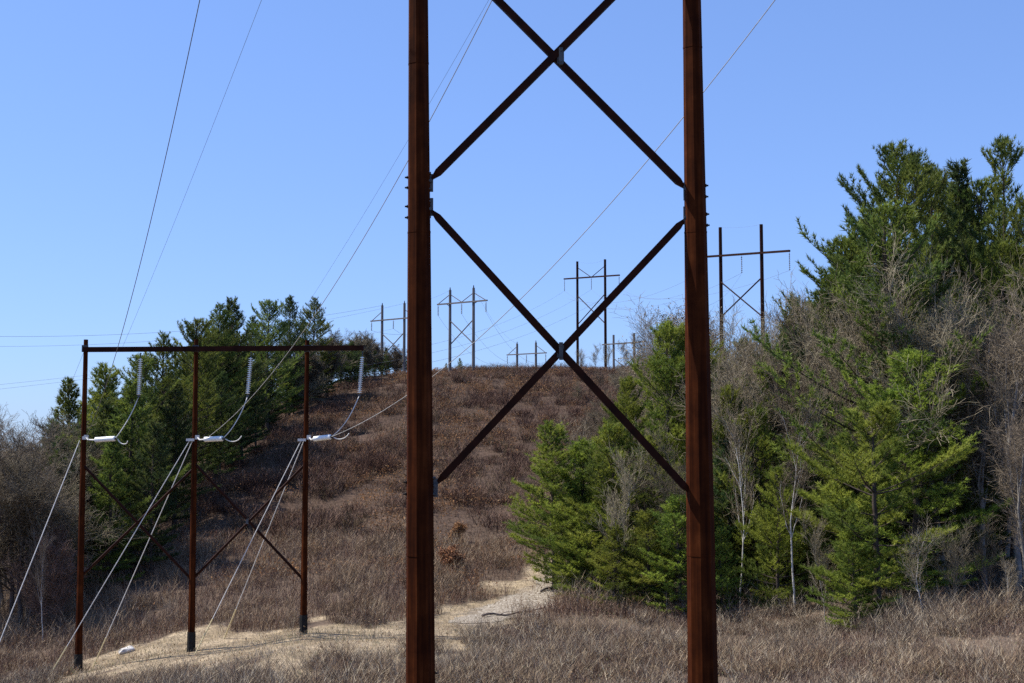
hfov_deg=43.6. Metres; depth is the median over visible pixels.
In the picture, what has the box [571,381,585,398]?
bare tree
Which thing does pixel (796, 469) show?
birch tree
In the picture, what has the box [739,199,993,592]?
pine tree
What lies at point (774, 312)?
bare tree
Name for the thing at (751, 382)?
bare tree
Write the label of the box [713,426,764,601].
pine tree
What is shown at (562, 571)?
pine tree
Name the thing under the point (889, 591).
undergrowth
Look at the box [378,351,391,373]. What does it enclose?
pine tree
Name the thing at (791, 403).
bare tree
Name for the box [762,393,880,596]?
pine tree
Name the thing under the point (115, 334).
wire
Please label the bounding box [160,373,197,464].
pine tree
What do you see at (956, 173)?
pine tree
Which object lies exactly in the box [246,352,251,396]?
insulator string
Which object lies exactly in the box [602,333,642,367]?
transmission tower
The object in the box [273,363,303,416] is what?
pine tree
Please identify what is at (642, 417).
bare tree
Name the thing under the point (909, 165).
pine tree
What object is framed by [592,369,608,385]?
bare tree
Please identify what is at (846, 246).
pine tree
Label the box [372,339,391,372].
bare tree
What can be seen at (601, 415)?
bare tree
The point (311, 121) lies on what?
sky
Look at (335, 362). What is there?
bare tree
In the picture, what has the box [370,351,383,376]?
pine tree
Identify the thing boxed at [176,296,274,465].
pine tree
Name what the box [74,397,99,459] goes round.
pine tree
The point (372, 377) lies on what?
hillside brush
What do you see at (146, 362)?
pine tree
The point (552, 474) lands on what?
pine tree
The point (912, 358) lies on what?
pine tree
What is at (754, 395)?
bare tree
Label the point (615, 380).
bare tree
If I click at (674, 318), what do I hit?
bare tree
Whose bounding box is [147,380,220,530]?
pine tree
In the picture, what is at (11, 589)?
bare tree
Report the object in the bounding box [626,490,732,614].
pine tree
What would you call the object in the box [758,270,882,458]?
bare tree
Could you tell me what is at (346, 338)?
bare tree
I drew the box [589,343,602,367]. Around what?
bare tree
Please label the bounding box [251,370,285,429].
pine tree
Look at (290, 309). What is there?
pine tree
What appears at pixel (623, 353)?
bare tree
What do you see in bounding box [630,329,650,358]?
bare tree
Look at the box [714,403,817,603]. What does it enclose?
pine tree
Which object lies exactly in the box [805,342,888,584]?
bare tree
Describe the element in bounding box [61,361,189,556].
pine tree
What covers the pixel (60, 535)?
bare shrub
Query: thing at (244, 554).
guy wire
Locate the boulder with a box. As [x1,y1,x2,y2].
[118,646,134,653]
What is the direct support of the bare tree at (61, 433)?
on the ground at (322, 624)
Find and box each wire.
[0,303,403,346]
[0,306,376,336]
[0,440,79,640]
[28,352,83,481]
[53,441,189,669]
[92,441,192,668]
[116,397,138,437]
[124,0,261,342]
[195,441,300,653]
[224,397,247,436]
[224,441,303,637]
[281,0,488,343]
[326,296,605,379]
[332,397,358,435]
[369,292,586,364]
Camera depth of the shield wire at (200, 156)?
54.53 m
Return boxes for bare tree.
[0,402,54,582]
[0,410,90,600]
[0,410,101,503]
[0,412,80,618]
[0,425,63,558]
[0,432,47,577]
[0,433,88,626]
[0,442,24,607]
[0,445,154,611]
[0,451,104,626]
[13,419,119,575]
[24,442,143,565]
[26,412,129,517]
[57,415,76,458]
[71,441,135,572]
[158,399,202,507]
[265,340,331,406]
[299,342,331,406]
[310,328,355,355]
[317,330,358,394]
[338,329,364,378]
[342,333,360,376]
[343,330,382,372]
[350,333,387,377]
[357,328,384,372]
[362,330,377,377]
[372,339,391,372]
[386,344,406,371]
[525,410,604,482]
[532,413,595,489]
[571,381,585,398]
[576,347,586,366]
[577,388,618,442]
[579,400,603,433]
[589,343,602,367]
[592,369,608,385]
[594,344,612,366]
[606,363,637,416]
[607,366,623,392]
[610,292,684,436]
[614,298,739,433]
[615,364,643,422]
[617,340,633,364]
[619,350,645,426]
[619,465,667,598]
[624,348,663,420]
[626,430,679,573]
[627,396,655,451]
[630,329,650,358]
[640,324,656,358]
[651,309,760,455]
[666,336,797,599]
[668,346,780,544]
[674,294,746,382]
[678,316,780,464]
[711,322,816,499]
[711,359,781,562]
[714,303,780,547]
[717,307,823,569]
[720,297,854,431]
[721,294,807,380]
[741,366,804,585]
[743,288,815,346]
[744,298,848,582]
[750,342,833,588]
[773,313,862,500]
[774,291,858,385]
[776,269,860,398]
[778,272,917,592]
[780,282,824,351]
[794,257,930,591]
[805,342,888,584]
[817,241,973,592]
[849,275,999,593]
[850,226,997,593]
[875,252,1015,583]
[899,264,1023,587]
[941,266,1023,517]
[941,272,1023,594]
[945,246,1023,582]
[976,377,1023,578]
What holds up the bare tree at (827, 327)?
on the ground at (322, 624)
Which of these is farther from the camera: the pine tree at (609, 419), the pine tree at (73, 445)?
the pine tree at (609, 419)
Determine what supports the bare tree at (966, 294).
on the ground at (322, 624)
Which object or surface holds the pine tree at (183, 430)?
on the ground at (322, 624)
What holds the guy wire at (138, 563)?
attached to the transmission tower at (196, 348)
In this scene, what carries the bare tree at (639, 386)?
on the ground at (322, 624)
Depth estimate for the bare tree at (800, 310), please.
101.38 m
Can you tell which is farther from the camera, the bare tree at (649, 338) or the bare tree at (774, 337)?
the bare tree at (649, 338)
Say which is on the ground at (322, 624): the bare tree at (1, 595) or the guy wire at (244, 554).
the bare tree at (1, 595)
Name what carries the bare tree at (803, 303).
on the ground at (322, 624)
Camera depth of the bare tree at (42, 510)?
95.19 m
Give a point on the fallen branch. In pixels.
(493, 613)
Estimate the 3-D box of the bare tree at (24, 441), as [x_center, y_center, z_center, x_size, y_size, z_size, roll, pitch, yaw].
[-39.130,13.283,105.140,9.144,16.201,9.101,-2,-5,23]
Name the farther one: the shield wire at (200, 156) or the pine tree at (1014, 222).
the pine tree at (1014, 222)
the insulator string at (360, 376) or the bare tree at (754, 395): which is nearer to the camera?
the insulator string at (360, 376)
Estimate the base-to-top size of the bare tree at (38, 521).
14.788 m
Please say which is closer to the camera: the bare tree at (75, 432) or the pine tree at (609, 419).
the bare tree at (75, 432)
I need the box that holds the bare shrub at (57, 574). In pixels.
[22,533,92,628]
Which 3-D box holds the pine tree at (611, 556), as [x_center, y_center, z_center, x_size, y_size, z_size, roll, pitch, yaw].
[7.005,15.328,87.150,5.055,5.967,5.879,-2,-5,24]
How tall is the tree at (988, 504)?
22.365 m
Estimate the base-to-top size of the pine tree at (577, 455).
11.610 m
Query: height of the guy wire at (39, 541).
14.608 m
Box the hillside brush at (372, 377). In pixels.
[135,370,653,550]
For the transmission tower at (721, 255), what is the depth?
247.41 m
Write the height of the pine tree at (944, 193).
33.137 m
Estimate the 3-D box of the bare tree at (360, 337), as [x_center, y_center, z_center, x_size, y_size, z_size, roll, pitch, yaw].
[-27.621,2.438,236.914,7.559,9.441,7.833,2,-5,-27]
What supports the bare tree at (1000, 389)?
on the ground at (322, 624)
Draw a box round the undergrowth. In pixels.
[0,481,1023,619]
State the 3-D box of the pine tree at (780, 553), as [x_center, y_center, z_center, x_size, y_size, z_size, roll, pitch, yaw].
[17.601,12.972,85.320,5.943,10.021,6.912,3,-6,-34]
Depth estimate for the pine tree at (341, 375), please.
214.03 m
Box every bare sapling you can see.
[586,434,651,593]
[795,510,839,626]
[891,511,945,609]
[926,515,983,611]
[957,512,1007,607]
[994,548,1023,605]
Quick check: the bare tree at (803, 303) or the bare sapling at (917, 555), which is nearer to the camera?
the bare sapling at (917, 555)
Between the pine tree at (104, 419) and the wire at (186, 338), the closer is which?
the pine tree at (104, 419)
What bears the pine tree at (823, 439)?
on the ground at (322, 624)
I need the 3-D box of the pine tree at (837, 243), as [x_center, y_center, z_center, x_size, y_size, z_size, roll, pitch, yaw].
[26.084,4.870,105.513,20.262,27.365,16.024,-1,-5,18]
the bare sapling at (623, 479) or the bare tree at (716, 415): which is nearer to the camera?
the bare sapling at (623, 479)
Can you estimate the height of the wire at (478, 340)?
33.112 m
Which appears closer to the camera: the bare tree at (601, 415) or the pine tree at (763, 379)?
the pine tree at (763, 379)
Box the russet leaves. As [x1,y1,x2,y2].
[0,365,645,631]
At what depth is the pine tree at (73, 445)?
120.54 m
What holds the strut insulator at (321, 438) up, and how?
attached to the transmission tower at (196, 348)
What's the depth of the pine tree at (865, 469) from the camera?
75.92 m
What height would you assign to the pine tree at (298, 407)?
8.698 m
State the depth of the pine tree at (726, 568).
84.84 m
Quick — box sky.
[0,0,1023,450]
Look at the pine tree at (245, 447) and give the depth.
162.15 m
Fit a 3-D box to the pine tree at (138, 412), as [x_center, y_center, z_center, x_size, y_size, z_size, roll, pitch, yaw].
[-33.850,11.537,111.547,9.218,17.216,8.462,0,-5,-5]
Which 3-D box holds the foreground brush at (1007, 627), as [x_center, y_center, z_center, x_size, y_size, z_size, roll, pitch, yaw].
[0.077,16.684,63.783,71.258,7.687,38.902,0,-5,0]
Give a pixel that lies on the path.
(496, 608)
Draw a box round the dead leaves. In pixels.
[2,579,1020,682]
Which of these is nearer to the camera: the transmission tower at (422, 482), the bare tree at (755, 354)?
the transmission tower at (422, 482)
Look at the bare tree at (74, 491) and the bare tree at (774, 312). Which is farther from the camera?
the bare tree at (774, 312)
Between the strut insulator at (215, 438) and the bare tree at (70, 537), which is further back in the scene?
the bare tree at (70, 537)
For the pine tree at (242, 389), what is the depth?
154.90 m
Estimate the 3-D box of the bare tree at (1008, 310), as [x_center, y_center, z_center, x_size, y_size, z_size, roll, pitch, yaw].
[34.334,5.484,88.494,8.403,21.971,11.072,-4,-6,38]
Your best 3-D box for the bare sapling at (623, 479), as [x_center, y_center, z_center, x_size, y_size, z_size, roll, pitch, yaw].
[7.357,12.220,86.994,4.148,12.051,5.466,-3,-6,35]
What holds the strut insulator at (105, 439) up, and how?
attached to the transmission tower at (196, 348)
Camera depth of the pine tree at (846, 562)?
73.86 m
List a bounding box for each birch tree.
[26,525,55,639]
[711,388,770,610]
[752,367,841,603]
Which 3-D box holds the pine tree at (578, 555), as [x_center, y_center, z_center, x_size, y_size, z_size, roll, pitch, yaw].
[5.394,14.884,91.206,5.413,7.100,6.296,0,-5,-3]
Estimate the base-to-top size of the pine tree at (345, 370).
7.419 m
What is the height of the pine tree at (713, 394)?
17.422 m
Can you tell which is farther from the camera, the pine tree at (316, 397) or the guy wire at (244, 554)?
the pine tree at (316, 397)
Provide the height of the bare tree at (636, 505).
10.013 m
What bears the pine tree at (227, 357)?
on the ground at (322, 624)
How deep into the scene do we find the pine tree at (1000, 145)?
98.69 m
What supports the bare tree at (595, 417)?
on the ground at (322, 624)
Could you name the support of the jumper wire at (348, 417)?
hanging from the insulator string at (360, 376)
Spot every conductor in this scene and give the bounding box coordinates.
[86,0,199,436]
[206,0,491,438]
[331,0,774,436]
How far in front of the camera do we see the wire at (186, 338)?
206.70 m
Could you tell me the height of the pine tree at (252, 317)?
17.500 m
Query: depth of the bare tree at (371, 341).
236.74 m
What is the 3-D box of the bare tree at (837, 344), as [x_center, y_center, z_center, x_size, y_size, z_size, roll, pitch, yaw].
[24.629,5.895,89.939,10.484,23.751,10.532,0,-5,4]
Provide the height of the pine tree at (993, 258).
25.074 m
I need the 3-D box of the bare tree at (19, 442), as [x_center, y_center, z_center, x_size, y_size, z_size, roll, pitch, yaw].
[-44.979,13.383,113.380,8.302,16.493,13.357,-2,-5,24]
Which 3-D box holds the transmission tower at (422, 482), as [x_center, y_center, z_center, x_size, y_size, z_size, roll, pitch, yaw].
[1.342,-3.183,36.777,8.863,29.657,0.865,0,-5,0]
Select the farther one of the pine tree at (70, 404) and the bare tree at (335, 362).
the bare tree at (335, 362)
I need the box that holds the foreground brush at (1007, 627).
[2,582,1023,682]
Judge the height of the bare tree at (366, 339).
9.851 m
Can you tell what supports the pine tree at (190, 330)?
on the ground at (322, 624)
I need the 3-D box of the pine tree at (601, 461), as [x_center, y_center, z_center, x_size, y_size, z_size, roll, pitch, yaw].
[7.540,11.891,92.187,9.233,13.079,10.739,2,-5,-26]
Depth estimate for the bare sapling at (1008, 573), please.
70.85 m
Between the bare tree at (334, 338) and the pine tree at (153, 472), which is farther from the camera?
the bare tree at (334, 338)
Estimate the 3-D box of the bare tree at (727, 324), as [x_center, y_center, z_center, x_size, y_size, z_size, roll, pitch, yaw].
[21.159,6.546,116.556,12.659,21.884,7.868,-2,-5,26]
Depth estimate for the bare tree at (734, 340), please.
106.19 m
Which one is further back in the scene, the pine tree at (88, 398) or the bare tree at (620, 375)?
the bare tree at (620, 375)
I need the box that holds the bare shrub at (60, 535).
[0,521,72,631]
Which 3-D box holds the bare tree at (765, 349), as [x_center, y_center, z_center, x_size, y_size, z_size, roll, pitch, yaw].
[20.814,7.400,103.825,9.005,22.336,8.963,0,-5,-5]
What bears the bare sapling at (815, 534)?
on the ground at (322, 624)
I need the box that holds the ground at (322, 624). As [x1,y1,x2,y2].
[0,372,1023,682]
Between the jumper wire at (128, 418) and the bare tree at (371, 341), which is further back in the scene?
the bare tree at (371, 341)
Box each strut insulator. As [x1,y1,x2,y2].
[84,435,117,441]
[195,435,224,441]
[307,434,333,441]
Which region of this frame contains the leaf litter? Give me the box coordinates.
[3,514,1022,622]
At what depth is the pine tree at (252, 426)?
157.51 m
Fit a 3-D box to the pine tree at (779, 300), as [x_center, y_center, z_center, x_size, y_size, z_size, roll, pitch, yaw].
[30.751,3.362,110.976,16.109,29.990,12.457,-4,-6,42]
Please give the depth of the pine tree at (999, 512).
84.55 m
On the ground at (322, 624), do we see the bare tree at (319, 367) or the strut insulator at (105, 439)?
the bare tree at (319, 367)
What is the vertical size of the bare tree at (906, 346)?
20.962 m
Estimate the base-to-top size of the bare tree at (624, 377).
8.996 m
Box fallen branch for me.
[481,608,539,616]
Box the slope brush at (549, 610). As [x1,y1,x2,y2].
[0,530,754,675]
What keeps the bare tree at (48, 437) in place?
on the ground at (322, 624)
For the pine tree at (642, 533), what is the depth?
85.68 m
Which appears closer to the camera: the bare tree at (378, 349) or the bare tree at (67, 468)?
the bare tree at (67, 468)
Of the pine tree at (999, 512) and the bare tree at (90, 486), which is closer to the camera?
the pine tree at (999, 512)
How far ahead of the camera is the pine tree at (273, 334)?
173.23 m
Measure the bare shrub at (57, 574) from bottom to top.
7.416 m
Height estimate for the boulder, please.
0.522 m
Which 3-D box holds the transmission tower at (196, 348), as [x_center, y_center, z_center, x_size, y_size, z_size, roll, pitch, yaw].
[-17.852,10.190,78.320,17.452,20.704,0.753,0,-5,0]
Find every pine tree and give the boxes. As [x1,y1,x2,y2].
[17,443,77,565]
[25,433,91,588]
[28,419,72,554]
[38,376,91,555]
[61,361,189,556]
[64,411,94,540]
[71,376,176,571]
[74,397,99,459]
[75,434,153,588]
[76,352,191,527]
[76,395,148,567]
[108,416,190,573]
[123,330,226,502]
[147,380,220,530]
[152,316,256,470]
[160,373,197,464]
[165,343,253,471]
[171,301,267,478]
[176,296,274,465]
[198,370,247,483]
[211,321,267,450]
[225,379,270,455]
[238,315,286,435]
[240,299,312,438]
[245,363,279,445]
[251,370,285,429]
[269,294,316,415]
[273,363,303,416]
[283,358,303,412]
[292,296,353,401]
[309,374,324,401]
[318,361,339,393]
[335,340,348,388]
[337,343,350,381]
[340,341,366,388]
[346,359,359,384]
[358,355,368,380]
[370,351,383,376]
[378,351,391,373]
[502,418,631,586]
[527,436,629,584]
[543,520,594,594]
[547,417,669,592]
[552,501,618,597]
[569,429,686,600]
[579,525,645,608]
[587,373,653,554]
[600,407,622,447]
[602,508,682,609]
[610,316,716,566]
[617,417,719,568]
[620,322,726,563]
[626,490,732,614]
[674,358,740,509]
[681,381,774,598]
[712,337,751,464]
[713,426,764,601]
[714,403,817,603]
[715,525,745,615]
[716,359,812,584]
[732,462,824,610]
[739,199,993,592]
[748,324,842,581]
[753,233,910,446]
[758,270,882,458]
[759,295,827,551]
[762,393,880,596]
[769,418,866,597]
[772,216,911,546]
[784,395,977,618]
[785,428,851,601]
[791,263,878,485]
[795,137,980,557]
[801,448,871,601]
[801,522,906,628]
[804,345,1014,598]
[809,233,879,306]
[835,160,1007,527]
[881,179,1010,523]
[885,427,1000,590]
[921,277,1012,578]
[922,175,1023,556]
[928,134,1023,547]
[938,157,997,554]
[947,386,1023,585]
[949,238,1023,574]
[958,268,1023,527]
[982,194,1023,396]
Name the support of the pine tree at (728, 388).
on the ground at (322, 624)
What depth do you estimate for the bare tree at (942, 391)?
83.00 m
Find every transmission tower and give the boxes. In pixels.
[74,339,363,673]
[370,301,406,373]
[403,0,717,682]
[437,285,487,371]
[507,341,546,366]
[564,259,619,366]
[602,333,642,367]
[708,224,789,347]
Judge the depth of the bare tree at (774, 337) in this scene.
96.83 m
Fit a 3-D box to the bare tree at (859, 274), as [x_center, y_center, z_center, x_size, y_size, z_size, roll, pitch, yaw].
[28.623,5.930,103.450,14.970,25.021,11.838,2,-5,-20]
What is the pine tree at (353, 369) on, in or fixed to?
on the ground at (322, 624)
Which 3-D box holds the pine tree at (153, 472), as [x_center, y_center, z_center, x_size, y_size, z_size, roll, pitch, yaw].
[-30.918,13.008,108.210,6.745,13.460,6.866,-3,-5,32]
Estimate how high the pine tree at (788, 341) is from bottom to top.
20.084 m
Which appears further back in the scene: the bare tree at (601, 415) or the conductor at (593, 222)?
the bare tree at (601, 415)
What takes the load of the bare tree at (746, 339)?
on the ground at (322, 624)
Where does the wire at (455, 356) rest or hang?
attached to the transmission tower at (577, 277)
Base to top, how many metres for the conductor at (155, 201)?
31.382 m
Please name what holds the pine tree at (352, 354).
on the ground at (322, 624)
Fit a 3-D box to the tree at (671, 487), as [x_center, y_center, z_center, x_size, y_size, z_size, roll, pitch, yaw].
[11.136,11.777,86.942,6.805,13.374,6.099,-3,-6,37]
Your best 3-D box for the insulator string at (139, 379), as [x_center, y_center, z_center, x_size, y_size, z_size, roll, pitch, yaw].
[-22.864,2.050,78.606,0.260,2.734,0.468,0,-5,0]
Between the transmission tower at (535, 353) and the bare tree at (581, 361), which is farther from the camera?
the transmission tower at (535, 353)
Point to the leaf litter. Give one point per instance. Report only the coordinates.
(544, 583)
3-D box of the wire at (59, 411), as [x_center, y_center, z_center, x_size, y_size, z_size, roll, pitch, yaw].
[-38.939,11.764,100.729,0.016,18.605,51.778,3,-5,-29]
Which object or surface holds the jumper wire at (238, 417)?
hanging from the insulator string at (249, 377)
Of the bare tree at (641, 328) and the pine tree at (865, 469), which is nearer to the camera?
the pine tree at (865, 469)
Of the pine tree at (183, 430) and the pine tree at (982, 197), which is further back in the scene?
the pine tree at (183, 430)
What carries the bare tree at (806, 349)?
on the ground at (322, 624)
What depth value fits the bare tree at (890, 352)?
86.02 m
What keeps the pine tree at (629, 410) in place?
on the ground at (322, 624)
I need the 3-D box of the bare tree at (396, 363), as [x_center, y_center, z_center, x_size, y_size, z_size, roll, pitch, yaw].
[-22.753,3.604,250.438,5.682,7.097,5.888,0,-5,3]
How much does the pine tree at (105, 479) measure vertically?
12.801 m
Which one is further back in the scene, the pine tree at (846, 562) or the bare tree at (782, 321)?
the bare tree at (782, 321)
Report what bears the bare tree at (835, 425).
on the ground at (322, 624)
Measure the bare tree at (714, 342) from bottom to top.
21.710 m
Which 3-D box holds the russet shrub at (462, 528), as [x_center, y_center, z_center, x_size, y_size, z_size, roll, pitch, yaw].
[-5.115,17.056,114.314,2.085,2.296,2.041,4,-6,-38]
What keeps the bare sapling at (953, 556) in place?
on the ground at (322, 624)
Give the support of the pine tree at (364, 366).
on the ground at (322, 624)
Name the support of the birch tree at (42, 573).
on the ground at (322, 624)
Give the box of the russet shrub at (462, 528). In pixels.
[447,522,469,542]
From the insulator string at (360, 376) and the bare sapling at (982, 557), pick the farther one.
the insulator string at (360, 376)
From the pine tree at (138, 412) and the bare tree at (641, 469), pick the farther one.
the pine tree at (138, 412)
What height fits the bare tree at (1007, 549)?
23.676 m
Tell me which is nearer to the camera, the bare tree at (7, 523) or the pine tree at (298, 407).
the bare tree at (7, 523)
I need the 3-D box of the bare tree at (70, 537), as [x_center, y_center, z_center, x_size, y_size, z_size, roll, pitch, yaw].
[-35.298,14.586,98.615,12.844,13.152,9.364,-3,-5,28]
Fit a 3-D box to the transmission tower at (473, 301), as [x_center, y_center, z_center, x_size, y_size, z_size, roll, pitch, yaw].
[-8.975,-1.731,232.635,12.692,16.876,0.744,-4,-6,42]
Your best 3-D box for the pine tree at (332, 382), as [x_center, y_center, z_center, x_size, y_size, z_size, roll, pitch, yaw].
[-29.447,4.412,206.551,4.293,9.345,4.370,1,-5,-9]
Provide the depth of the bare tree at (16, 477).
99.04 m
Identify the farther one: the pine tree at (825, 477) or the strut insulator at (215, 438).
the pine tree at (825, 477)
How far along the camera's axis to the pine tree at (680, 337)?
100.83 m
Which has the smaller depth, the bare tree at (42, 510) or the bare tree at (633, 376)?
the bare tree at (42, 510)
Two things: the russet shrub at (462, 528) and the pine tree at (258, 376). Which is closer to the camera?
the russet shrub at (462, 528)
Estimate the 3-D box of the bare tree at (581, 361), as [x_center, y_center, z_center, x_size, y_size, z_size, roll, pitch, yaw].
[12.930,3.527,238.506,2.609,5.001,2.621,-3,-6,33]
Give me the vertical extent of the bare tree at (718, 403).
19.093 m
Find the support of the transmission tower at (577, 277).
on the ground at (322, 624)
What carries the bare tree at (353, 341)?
on the ground at (322, 624)
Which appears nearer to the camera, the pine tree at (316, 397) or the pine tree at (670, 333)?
the pine tree at (670, 333)
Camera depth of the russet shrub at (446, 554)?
101.73 m
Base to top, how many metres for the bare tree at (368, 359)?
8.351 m
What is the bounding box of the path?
[448,569,568,622]
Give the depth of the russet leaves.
152.21 m
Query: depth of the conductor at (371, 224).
54.03 m
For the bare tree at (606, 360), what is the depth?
236.22 m
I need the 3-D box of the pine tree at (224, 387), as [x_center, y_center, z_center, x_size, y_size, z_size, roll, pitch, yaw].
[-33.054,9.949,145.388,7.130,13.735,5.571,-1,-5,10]
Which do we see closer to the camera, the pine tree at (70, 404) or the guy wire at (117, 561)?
the guy wire at (117, 561)
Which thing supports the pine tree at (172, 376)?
on the ground at (322, 624)
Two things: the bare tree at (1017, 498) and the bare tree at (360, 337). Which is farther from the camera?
the bare tree at (360, 337)
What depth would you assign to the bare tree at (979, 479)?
83.08 m
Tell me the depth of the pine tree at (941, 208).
104.09 m
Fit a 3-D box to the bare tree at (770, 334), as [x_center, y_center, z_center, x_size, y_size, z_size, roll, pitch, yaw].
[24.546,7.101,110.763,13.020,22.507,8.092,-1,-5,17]
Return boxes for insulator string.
[137,353,142,396]
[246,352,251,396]
[357,351,363,395]
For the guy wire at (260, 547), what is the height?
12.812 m
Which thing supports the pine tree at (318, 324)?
on the ground at (322, 624)
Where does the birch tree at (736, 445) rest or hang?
on the ground at (322, 624)
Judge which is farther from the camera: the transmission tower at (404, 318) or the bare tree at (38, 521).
the transmission tower at (404, 318)
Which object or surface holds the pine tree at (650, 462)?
on the ground at (322, 624)
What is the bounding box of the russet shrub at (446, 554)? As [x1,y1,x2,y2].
[436,543,466,575]

